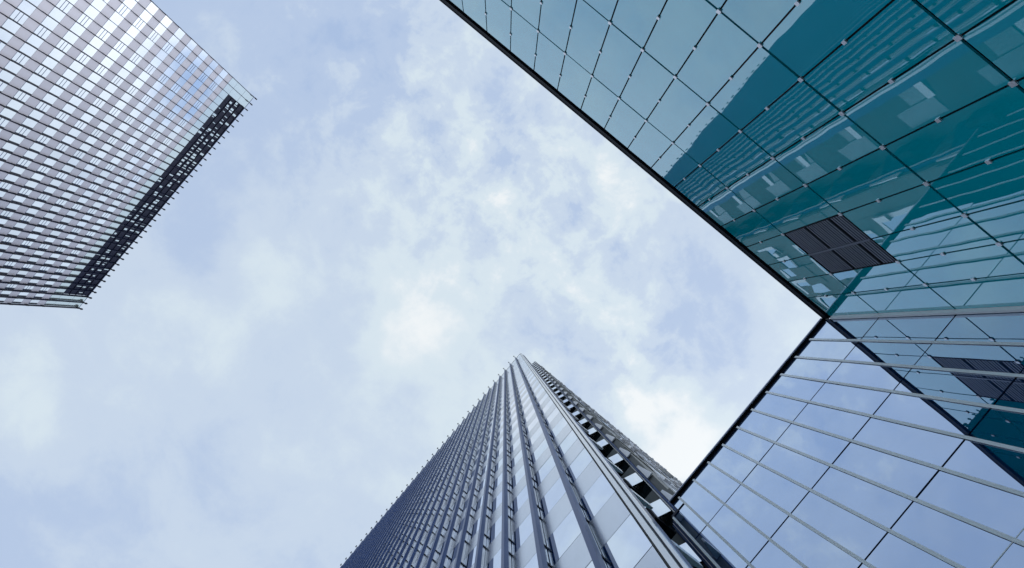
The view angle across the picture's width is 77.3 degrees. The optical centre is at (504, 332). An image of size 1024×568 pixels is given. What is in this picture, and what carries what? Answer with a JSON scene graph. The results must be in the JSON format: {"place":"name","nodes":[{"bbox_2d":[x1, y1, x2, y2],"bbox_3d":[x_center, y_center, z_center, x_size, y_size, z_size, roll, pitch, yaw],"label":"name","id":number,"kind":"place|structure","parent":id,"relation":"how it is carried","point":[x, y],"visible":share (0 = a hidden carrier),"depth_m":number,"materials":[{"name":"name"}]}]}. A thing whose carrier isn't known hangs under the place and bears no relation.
{"place":"outdoors","nodes":[
{"label":"outdoors","id":0,"kind":"place"},
{"bbox_2d":[0,0,829,567],"label":"sky","id":1,"kind":"structure","parent":0,"point":[399,213],"materials":[{"name":"blue"}]},
{"bbox_3d":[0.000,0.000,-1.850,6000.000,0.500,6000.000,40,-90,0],"label":"ground","id":2,"kind":"structure","parent":0,"visible":0},
{"bbox_2d":[0,0,256,309],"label":"office tower","id":3,"kind":"structure","parent":2,"relation":"on","point":[118,118],"depth_m":112.70,"materials":[{"name":"grey metal"}]},
{"bbox_2d":[2,19,20,33],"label":"window pane","id":4,"kind":"structure","parent":3,"relation":"in","point":[9,25],"depth_m":84.91,"materials":[{"name":"white glass"}]},
{"bbox_2d":[9,9,27,24],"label":"window pane","id":5,"kind":"structure","parent":3,"relation":"in","point":[16,12],"depth_m":84.93,"materials":[{"name":"white glass"}]},
{"bbox_2d":[17,0,35,15],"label":"window pane","id":6,"kind":"structure","parent":3,"relation":"in","point":[25,6],"depth_m":84.91,"materials":[{"name":"white glass"}]},
{"bbox_2d":[439,0,1023,318],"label":"glass building","id":7,"kind":"structure","parent":2,"relation":"on","point":[840,159],"depth_m":14.60,"materials":[{"name":"teal glass"}]},
{"bbox_2d":[462,0,486,30],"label":"window pane","id":8,"kind":"structure","parent":7,"relation":"in","point":[475,9],"depth_m":21.75,"materials":[{"name":"teal glass"}]},
{"bbox_2d":[486,0,511,49],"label":"window pane","id":9,"kind":"structure","parent":7,"relation":"in","point":[499,13],"depth_m":21.04,"materials":[{"name":"teal glass"}]},
{"bbox_2d":[511,9,537,69],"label":"window pane","id":10,"kind":"structure","parent":7,"relation":"in","point":[524,37],"depth_m":20.88,"materials":[{"name":"teal glass"}]},
{"bbox_2d":[512,0,541,28],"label":"window pane","id":11,"kind":"structure","parent":7,"relation":"in","point":[530,10],"depth_m":18.94,"materials":[{"name":"teal glass"}]},
{"bbox_2d":[534,31,564,88],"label":"window pane","id":12,"kind":"structure","parent":7,"relation":"in","point":[549,60],"depth_m":20.87,"materials":[{"name":"teal glass"}]},
{"bbox_2d":[539,0,576,51],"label":"window pane","id":13,"kind":"structure","parent":7,"relation":"in","point":[556,17],"depth_m":18.19,"materials":[{"name":"teal glass"}]},
{"bbox_2d":[558,54,592,108],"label":"window pane","id":14,"kind":"structure","parent":7,"relation":"in","point":[575,80],"depth_m":20.89,"materials":[{"name":"teal glass"}]},
{"bbox_2d":[566,0,608,73],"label":"window pane","id":15,"kind":"structure","parent":7,"relation":"in","point":[589,29],"depth_m":17.66,"materials":[{"name":"teal glass"}]},
{"bbox_2d":[581,76,617,127],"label":"window pane","id":16,"kind":"structure","parent":7,"relation":"in","point":[599,103],"depth_m":20.88,"materials":[{"name":"teal glass"}]},
{"bbox_2d":[593,23,641,96],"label":"window pane","id":17,"kind":"structure","parent":7,"relation":"in","point":[619,55],"depth_m":17.63,"materials":[{"name":"teal glass"}]},
{"bbox_2d":[605,99,644,147],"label":"window pane","id":18,"kind":"structure","parent":7,"relation":"in","point":[624,123],"depth_m":20.88,"materials":[{"name":"teal glass"}]},
{"bbox_2d":[611,0,665,47],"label":"window pane","id":19,"kind":"structure","parent":7,"relation":"in","point":[637,19],"depth_m":15.25,"materials":[{"name":"teal glass"}]},
{"bbox_2d":[620,50,673,118],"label":"window pane","id":20,"kind":"structure","parent":7,"relation":"in","point":[649,80],"depth_m":17.63,"materials":[{"name":"teal glass"}]},
{"bbox_2d":[628,121,671,166],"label":"window pane","id":21,"kind":"structure","parent":7,"relation":"in","point":[650,143],"depth_m":20.88,"materials":[{"name":"teal glass"}]},
{"bbox_2d":[652,144,698,186],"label":"window pane","id":22,"kind":"structure","parent":7,"relation":"in","point":[675,164],"depth_m":20.88,"materials":[{"name":"teal glass"}]},
{"bbox_2d":[648,78,706,141],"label":"window pane","id":23,"kind":"structure","parent":7,"relation":"in","point":[680,104],"depth_m":17.63,"materials":[{"name":"teal glass"}]},
{"bbox_2d":[644,0,717,74],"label":"window pane","id":24,"kind":"structure","parent":7,"relation":"in","point":[681,24],"depth_m":14.46,"materials":[{"name":"teal glass"}]},
{"bbox_2d":[675,166,725,205],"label":"window pane","id":25,"kind":"structure","parent":7,"relation":"in","point":[700,185],"depth_m":20.87,"materials":[{"name":"teal glass"}]},
{"bbox_2d":[674,105,738,163],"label":"window pane","id":26,"kind":"structure","parent":7,"relation":"in","point":[711,129],"depth_m":17.64,"materials":[{"name":"teal glass"}]},
{"bbox_2d":[677,12,758,101],"bbox_3d":[4.752,-6.156,14.568,1.036,3.246,0.047,40,-90,0],"label":"window pane","id":27,"kind":"structure","parent":7,"relation":"in","point":[725,46],"depth_m":14.26,"materials":[{"name":"teal glass"}]},
{"bbox_2d":[699,189,752,225],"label":"window pane","id":28,"kind":"structure","parent":7,"relation":"in","point":[726,206],"depth_m":20.88,"materials":[{"name":"teal glass"}]},
{"bbox_2d":[702,132,771,186],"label":"window pane","id":29,"kind":"structure","parent":7,"relation":"in","point":[741,155],"depth_m":17.63,"materials":[{"name":"teal glass"}]},
{"bbox_2d":[722,211,781,245],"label":"window pane","id":30,"kind":"structure","parent":7,"relation":"in","point":[751,228],"depth_m":20.87,"materials":[{"name":"teal glass"}]},
{"bbox_2d":[710,46,798,128],"bbox_3d":[5.578,-5.471,14.568,1.036,3.246,0.051,40,-90,0],"label":"window pane","id":31,"kind":"structure","parent":7,"relation":"in","point":[763,78],"depth_m":14.26,"materials":[{"name":"teal glass"}]},
{"bbox_2d":[728,159,804,208],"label":"window pane","id":32,"kind":"structure","parent":7,"relation":"in","point":[772,180],"depth_m":17.63,"materials":[{"name":"teal glass"}]},
{"bbox_2d":[747,235,807,264],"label":"window pane","id":33,"kind":"structure","parent":7,"relation":"in","point":[779,248],"depth_m":20.92,"materials":[{"name":"teal glass"}]},
{"bbox_2d":[742,80,840,155],"bbox_3d":[6.404,-4.785,14.568,1.036,3.246,0.046,40,-90,0],"label":"window pane","id":34,"kind":"structure","parent":7,"relation":"in","point":[802,109],"depth_m":14.26,"materials":[{"name":"teal glass"}]},
{"bbox_2d":[756,186,838,232],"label":"window pane","id":35,"kind":"structure","parent":7,"relation":"in","point":[801,207],"depth_m":17.63,"materials":[{"name":"teal glass"}]},
{"bbox_2d":[769,255,828,280],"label":"window pane","id":36,"kind":"structure","parent":7,"relation":"in","point":[801,267],"depth_m":20.91,"materials":[{"name":"teal glass"}]},
{"bbox_2d":[789,274,852,296],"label":"window pane","id":37,"kind":"structure","parent":7,"relation":"in","point":[821,285],"depth_m":20.87,"materials":[{"name":"teal glass"}]},
{"bbox_2d":[763,0,890,76],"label":"window pane","id":38,"kind":"structure","parent":7,"relation":"in","point":[813,29],"depth_m":11.50,"materials":[{"name":"teal glass"}]},
{"bbox_2d":[775,114,881,183],"bbox_3d":[7.230,-4.099,14.568,1.036,3.246,0.049,40,-90,0],"label":"window pane","id":39,"kind":"structure","parent":7,"relation":"in","point":[841,141],"depth_m":14.26,"materials":[{"name":"teal glass"}]},
{"bbox_2d":[809,293,877,315],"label":"window pane","id":40,"kind":"structure","parent":7,"relation":"in","point":[844,303],"depth_m":20.88,"materials":[{"name":"teal glass"}]},
{"bbox_2d":[807,149,925,212],"bbox_3d":[8.084,-3.390,14.568,1.110,3.246,0.047,40,-90,0],"label":"window pane","id":41,"kind":"structure","parent":7,"relation":"in","point":[879,174],"depth_m":14.26,"materials":[{"name":"teal glass"}]},
{"bbox_2d":[833,262,924,291],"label":"window pane","id":42,"kind":"structure","parent":7,"relation":"in","point":[890,275],"depth_m":17.64,"materials":[{"name":"teal glass"}]},
{"bbox_2d":[804,0,956,110],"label":"window pane","id":43,"kind":"structure","parent":7,"relation":"in","point":[904,33],"depth_m":10.88,"materials":[{"name":"teal glass"}]},
{"bbox_2d":[842,185,963,237],"bbox_3d":[8.911,-2.703,14.568,0.964,3.246,0.043,40,-90,0],"label":"window pane","id":44,"kind":"structure","parent":7,"relation":"in","point":[920,205],"depth_m":14.26,"materials":[{"name":"teal glass"}]},
{"bbox_2d":[855,284,955,312],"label":"window pane","id":45,"kind":"structure","parent":7,"relation":"in","point":[911,298],"depth_m":17.63,"materials":[{"name":"teal glass"}]},
{"bbox_2d":[844,39,1011,144],"bbox_3d":[7.230,-4.099,11.251,1.036,3.246,0.043,40,-90,0],"label":"window pane","id":46,"kind":"structure","parent":7,"relation":"in","point":[957,75],"depth_m":10.87,"materials":[{"name":"teal glass"}]},
{"bbox_2d":[873,216,997,260],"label":"window pane","id":47,"kind":"structure","parent":7,"relation":"in","point":[956,233],"depth_m":14.26,"materials":[{"name":"teal glass"}]},
{"bbox_2d":[885,85,1023,181],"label":"window pane","id":48,"kind":"structure","parent":7,"relation":"in","point":[990,127],"depth_m":11.13,"materials":[{"name":"teal glass"}]},
{"bbox_2d":[900,244,1023,283],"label":"window pane","id":49,"kind":"structure","parent":7,"relation":"in","point":[988,260],"depth_m":14.28,"materials":[{"name":"teal glass"}]},
{"bbox_2d":[928,273,1023,308],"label":"window pane","id":50,"kind":"structure","parent":7,"relation":"in","point":[1001,290],"depth_m":14.74,"materials":[{"name":"teal glass"}]},
{"bbox_2d":[930,149,1023,213],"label":"window pane","id":51,"kind":"structure","parent":7,"relation":"in","point":[982,186],"depth_m":11.80,"materials":[{"name":"teal glass"}]},
{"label":"plaza","id":52,"kind":"structure","parent":0,"visible":0},
{"bbox_2d":[340,353,705,567],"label":"office tower","id":53,"kind":"structure","parent":52,"relation":"on","point":[533,465],"depth_m":33.14,"materials":[{"name":"silver metal"}]},
{"bbox_2d":[463,534,486,567],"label":"window pane","id":54,"kind":"structure","parent":53,"relation":"in","point":[469,560],"depth_m":29.46,"materials":[{"name":"blue glass"}]},
{"bbox_2d":[485,549,511,567],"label":"window pane","id":55,"kind":"structure","parent":53,"relation":"in","point":[495,562],"depth_m":25.06,"materials":[{"name":"blue glass"}]},
{"bbox_2d":[486,515,510,547],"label":"window pane","id":56,"kind":"structure","parent":53,"relation":"in","point":[496,528],"depth_m":29.19,"materials":[{"name":"blue glass"}]},
{"bbox_2d":[488,485,509,517],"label":"window pane","id":57,"kind":"structure","parent":53,"relation":"in","point":[497,501],"depth_m":33.92,"materials":[{"name":"blue glass"}]},
{"bbox_2d":[402,354,606,567],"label":"window pane","id":58,"kind":"structure","parent":53,"relation":"in","point":[591,565],"depth_m":84.70,"materials":[{"name":"glass"}]},
{"bbox_2d":[509,464,530,491],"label":"window pane","id":59,"kind":"structure","parent":53,"relation":"in","point":[517,477],"depth_m":33.90,"materials":[{"name":"blue glass"}]},
{"bbox_2d":[510,484,534,517],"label":"window pane","id":60,"kind":"structure","parent":53,"relation":"in","point":[522,496],"depth_m":29.20,"materials":[{"name":"blue glass"}]},
{"bbox_2d":[511,505,541,555],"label":"window pane","id":61,"kind":"structure","parent":53,"relation":"in","point":[525,529],"depth_m":24.48,"materials":[{"name":"blue glass"}]},
{"bbox_2d":[529,438,552,465],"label":"window pane","id":62,"kind":"structure","parent":53,"relation":"in","point":[542,447],"depth_m":33.92,"materials":[{"name":"blue glass"}]},
{"bbox_2d":[533,455,554,488],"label":"window pane","id":63,"kind":"structure","parent":53,"relation":"in","point":[549,464],"depth_m":29.19,"materials":[{"name":"blue glass"}]},
{"bbox_2d":[538,478,569,519],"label":"window pane","id":64,"kind":"structure","parent":53,"relation":"in","point":[557,490],"depth_m":24.46,"materials":[{"name":"blue glass"}]},
{"bbox_2d":[549,417,566,440],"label":"window pane","id":65,"kind":"structure","parent":53,"relation":"in","point":[561,424],"depth_m":33.90,"materials":[{"name":"blue glass"}]},
{"bbox_2d":[546,503,582,567],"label":"window pane","id":66,"kind":"structure","parent":53,"relation":"in","point":[567,532],"depth_m":19.73,"materials":[{"name":"blue glass"}]},
{"bbox_2d":[556,430,577,458],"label":"window pane","id":67,"kind":"structure","parent":53,"relation":"in","point":[571,438],"depth_m":29.16,"materials":[{"name":"blue glass"}]},
{"bbox_2d":[566,448,592,484],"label":"window pane","id":68,"kind":"structure","parent":53,"relation":"in","point":[584,458],"depth_m":24.46,"materials":[{"name":"blue glass"}]},
{"bbox_2d":[579,473,614,522],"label":"window pane","id":69,"kind":"structure","parent":53,"relation":"in","point":[601,491],"depth_m":19.74,"materials":[{"name":"blue glass"}]},
{"bbox_2d":[600,514,652,567],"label":"window pane","id":70,"kind":"structure","parent":53,"relation":"in","point":[629,544],"depth_m":15.15,"materials":[{"name":"blue glass"}]},
{"bbox_2d":[622,472,644,486],"bbox_3d":[5.687,6.748,28.954,1.101,1.648,0.063,-26,-90,0],"label":"recess window","id":71,"kind":"structure","parent":53,"relation":"in","point":[634,479],"depth_m":28.79,"materials":[{"name":"glass"}]},
{"bbox_2d":[637,481,653,498],"bbox_3d":[5.709,7.071,27.294,0.030,1.483,1.573,40,-90,0],"label":"dark window","id":72,"kind":"structure","parent":53,"relation":"in","point":[645,489],"depth_m":27.30,"materials":[{"name":"black glass"}]},
{"bbox_2d":[645,499,672,517],"bbox_3d":[5.687,6.748,24.245,1.101,1.648,0.063,-26,-90,0],"label":"recess window","id":73,"kind":"structure","parent":53,"relation":"in","point":[660,508],"depth_m":24.09,"materials":[{"name":"blue glass"}]},
{"bbox_2d":[664,510,678,539],"bbox_3d":[5.709,7.071,22.585,0.030,1.483,1.573,40,-90,0],"label":"dark window","id":74,"kind":"structure","parent":53,"relation":"in","point":[670,531],"depth_m":22.59,"materials":[{"name":"black glass"}]},
{"bbox_2d":[679,540,705,563],"bbox_3d":[5.687,6.748,19.535,1.101,1.648,0.063,-26,-90,0],"label":"recess window","id":75,"kind":"structure","parent":53,"relation":"in","point":[685,546],"depth_m":19.61,"materials":[{"name":"blue glass"}]},
{"bbox_2d":[668,312,1023,567],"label":"office building","id":76,"kind":"structure","parent":52,"relation":"on","point":[889,442],"depth_m":15.29,"materials":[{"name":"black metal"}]},
{"bbox_2d":[675,505,706,539],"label":"window pane","id":77,"kind":"structure","parent":76,"relation":"in","point":[694,526],"depth_m":20.64,"materials":[{"name":"glass"}]},
{"bbox_2d":[680,481,723,523],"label":"window pane","id":78,"kind":"structure","parent":76,"relation":"in","point":[695,496],"depth_m":20.97,"materials":[{"name":"glass"}]},
{"bbox_2d":[695,463,740,502],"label":"window pane","id":79,"kind":"structure","parent":76,"relation":"in","point":[718,483],"depth_m":20.97,"materials":[{"name":"glass"}]},
{"bbox_2d":[696,526,748,567],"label":"window pane","id":80,"kind":"structure","parent":76,"relation":"in","point":[719,551],"depth_m":17.90,"materials":[{"name":"glass"}]},
{"bbox_2d":[709,446,757,482],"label":"window pane","id":81,"kind":"structure","parent":76,"relation":"in","point":[734,464],"depth_m":20.96,"materials":[{"name":"glass"}]},
{"bbox_2d":[709,506,768,562],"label":"window pane","id":82,"kind":"structure","parent":76,"relation":"in","point":[745,539],"depth_m":17.63,"materials":[{"name":"glass"}]},
{"bbox_2d":[724,428,773,461],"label":"window pane","id":83,"kind":"structure","parent":76,"relation":"in","point":[754,447],"depth_m":20.96,"materials":[{"name":"glass"}]},
{"bbox_2d":[726,485,788,537],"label":"window pane","id":84,"kind":"structure","parent":76,"relation":"in","point":[762,514],"depth_m":17.63,"materials":[{"name":"glass"}]},
{"bbox_2d":[739,411,791,441],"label":"window pane","id":85,"kind":"structure","parent":76,"relation":"in","point":[769,427],"depth_m":20.97,"materials":[{"name":"glass"}]},
{"bbox_2d":[743,465,809,513],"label":"window pane","id":86,"kind":"structure","parent":76,"relation":"in","point":[781,491],"depth_m":17.64,"materials":[{"name":"glass"}]},
{"bbox_2d":[751,541,802,567],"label":"window pane","id":87,"kind":"structure","parent":76,"relation":"in","point":[770,556],"depth_m":15.58,"materials":[{"name":"glass"}]},
{"bbox_2d":[753,393,807,420],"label":"window pane","id":88,"kind":"structure","parent":76,"relation":"in","point":[787,408],"depth_m":20.97,"materials":[{"name":"glass"}]},
{"bbox_2d":[760,444,829,488],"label":"window pane","id":89,"kind":"structure","parent":76,"relation":"in","point":[807,471],"depth_m":17.63,"materials":[{"name":"glass"}]},
{"bbox_2d":[768,375,825,400],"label":"window pane","id":90,"kind":"structure","parent":76,"relation":"in","point":[805,389],"depth_m":20.97,"materials":[{"name":"glass"}]},
{"bbox_2d":[782,358,841,379],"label":"window pane","id":91,"kind":"structure","parent":76,"relation":"in","point":[811,368],"depth_m":20.96,"materials":[{"name":"glass"}]},
{"bbox_2d":[777,424,850,463],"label":"window pane","id":92,"kind":"structure","parent":76,"relation":"in","point":[822,446],"depth_m":17.63,"materials":[{"name":"glass"}]},
{"bbox_2d":[771,516,862,567],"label":"window pane","id":93,"kind":"structure","parent":76,"relation":"in","point":[814,551],"depth_m":14.60,"materials":[{"name":"glass"}]},
{"bbox_2d":[797,340,858,359],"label":"window pane","id":94,"kind":"structure","parent":76,"relation":"in","point":[814,348],"depth_m":20.96,"materials":[{"name":"glass"}]},
{"bbox_2d":[794,403,871,438],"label":"window pane","id":95,"kind":"structure","parent":76,"relation":"in","point":[839,422],"depth_m":17.64,"materials":[{"name":"glass"}]},
{"bbox_2d":[792,492,888,560],"bbox_3d":[7.509,4.328,14.568,0.054,3.260,0.771,40,-90,0],"label":"window pane","id":96,"kind":"structure","parent":76,"relation":"in","point":[854,533],"depth_m":14.26,"materials":[{"name":"glass"}]},
{"bbox_2d":[812,318,878,338],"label":"window pane","id":97,"kind":"structure","parent":76,"relation":"in","point":[857,328],"depth_m":20.97,"materials":[{"name":"glass"}]},
{"bbox_2d":[811,383,890,414],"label":"window pane","id":98,"kind":"structure","parent":76,"relation":"in","point":[869,401],"depth_m":17.63,"materials":[{"name":"glass"}]},
{"bbox_2d":[813,467,913,528],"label":"window pane","id":99,"kind":"structure","parent":76,"relation":"in","point":[885,507],"depth_m":14.26,"materials":[{"name":"glass"}]},
{"bbox_2d":[828,362,911,389],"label":"window pane","id":100,"kind":"structure","parent":76,"relation":"in","point":[879,376],"depth_m":17.63,"materials":[{"name":"glass"}]},
{"bbox_2d":[833,442,939,497],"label":"window pane","id":101,"kind":"structure","parent":76,"relation":"in","point":[908,477],"depth_m":14.25,"materials":[{"name":"glass"}]},
{"bbox_2d":[845,342,931,364],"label":"window pane","id":102,"kind":"structure","parent":76,"relation":"in","point":[881,352],"depth_m":17.66,"materials":[{"name":"glass"}]},
{"bbox_2d":[853,418,965,466],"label":"window pane","id":103,"kind":"structure","parent":76,"relation":"in","point":[935,448],"depth_m":14.25,"materials":[{"name":"glass"}]},
{"bbox_2d":[862,314,956,340],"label":"window pane","id":104,"kind":"structure","parent":76,"relation":"in","point":[930,328],"depth_m":17.65,"materials":[{"name":"glass"}]},
{"bbox_2d":[866,533,955,567],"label":"window pane","id":105,"kind":"structure","parent":76,"relation":"in","point":[892,552],"depth_m":12.21,"materials":[{"name":"glass"}]},
{"bbox_2d":[874,393,990,435],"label":"window pane","id":106,"kind":"structure","parent":76,"relation":"in","point":[958,418],"depth_m":14.26,"materials":[{"name":"glass"}]},
{"bbox_2d":[895,368,1016,404],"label":"window pane","id":107,"kind":"structure","parent":76,"relation":"in","point":[980,388],"depth_m":14.26,"materials":[{"name":"glass"}]},
{"bbox_2d":[891,501,1023,567],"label":"window pane","id":108,"kind":"structure","parent":76,"relation":"in","point":[965,544],"depth_m":11.32,"materials":[{"name":"glass"}]},
{"bbox_2d":[915,343,1023,373],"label":"window pane","id":109,"kind":"structure","parent":76,"relation":"in","point":[993,358],"depth_m":14.40,"materials":[{"name":"glass"}]},
{"bbox_2d":[918,470,1023,540],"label":"window pane","id":110,"kind":"structure","parent":76,"relation":"in","point":[1000,510],"depth_m":11.53,"materials":[{"name":"glass"}]},
{"bbox_2d":[936,312,1023,341],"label":"window pane","id":111,"kind":"structure","parent":76,"relation":"in","point":[1009,326],"depth_m":14.83,"materials":[{"name":"glass"}]},
{"bbox_2d":[944,439,1023,491],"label":"window pane","id":112,"kind":"structure","parent":76,"relation":"in","point":[998,465],"depth_m":11.92,"materials":[{"name":"glass"}]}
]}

